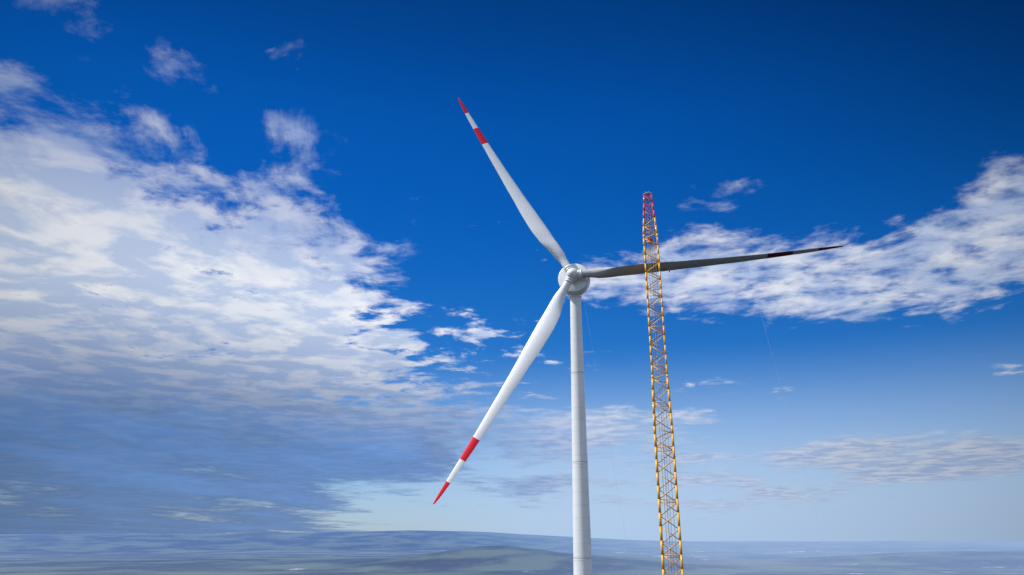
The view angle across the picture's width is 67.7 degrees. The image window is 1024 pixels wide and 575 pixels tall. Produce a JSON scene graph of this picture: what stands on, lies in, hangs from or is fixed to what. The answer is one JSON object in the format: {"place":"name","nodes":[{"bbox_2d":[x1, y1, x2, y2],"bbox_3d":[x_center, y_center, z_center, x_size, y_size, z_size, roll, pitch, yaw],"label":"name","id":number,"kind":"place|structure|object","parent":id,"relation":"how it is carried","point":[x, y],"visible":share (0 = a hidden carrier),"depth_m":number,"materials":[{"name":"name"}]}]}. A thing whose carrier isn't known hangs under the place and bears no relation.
{"place":"outdoors","nodes":[
{"label":"outdoors","id":0,"kind":"place"},
{"bbox_2d":[0,530,1023,574],"bbox_3d":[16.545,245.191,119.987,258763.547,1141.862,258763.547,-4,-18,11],"label":"terrain","id":1,"kind":"structure","parent":0,"point":[410,552],"depth_m":25854.94,"materials":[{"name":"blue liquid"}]},
{"bbox_2d":[433,98,842,574],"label":"wind turbine","id":2,"kind":"object","parent":1,"relation":"on","point":[573,279],"visible":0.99,"depth_m":189.41,"materials":[{"name":"grey metal"}]},
{"bbox_2d":[581,192,831,574],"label":"crawler crane","id":3,"kind":"object","parent":1,"relation":"on","point":[649,239],"visible":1,"depth_m":171.22,"materials":[{"name":"yellow metal"}]},
{"bbox_2d":[0,0,1023,540],"label":"sky","id":4,"kind":"structure","parent":0,"point":[265,267],"materials":[{"name":"blue"}]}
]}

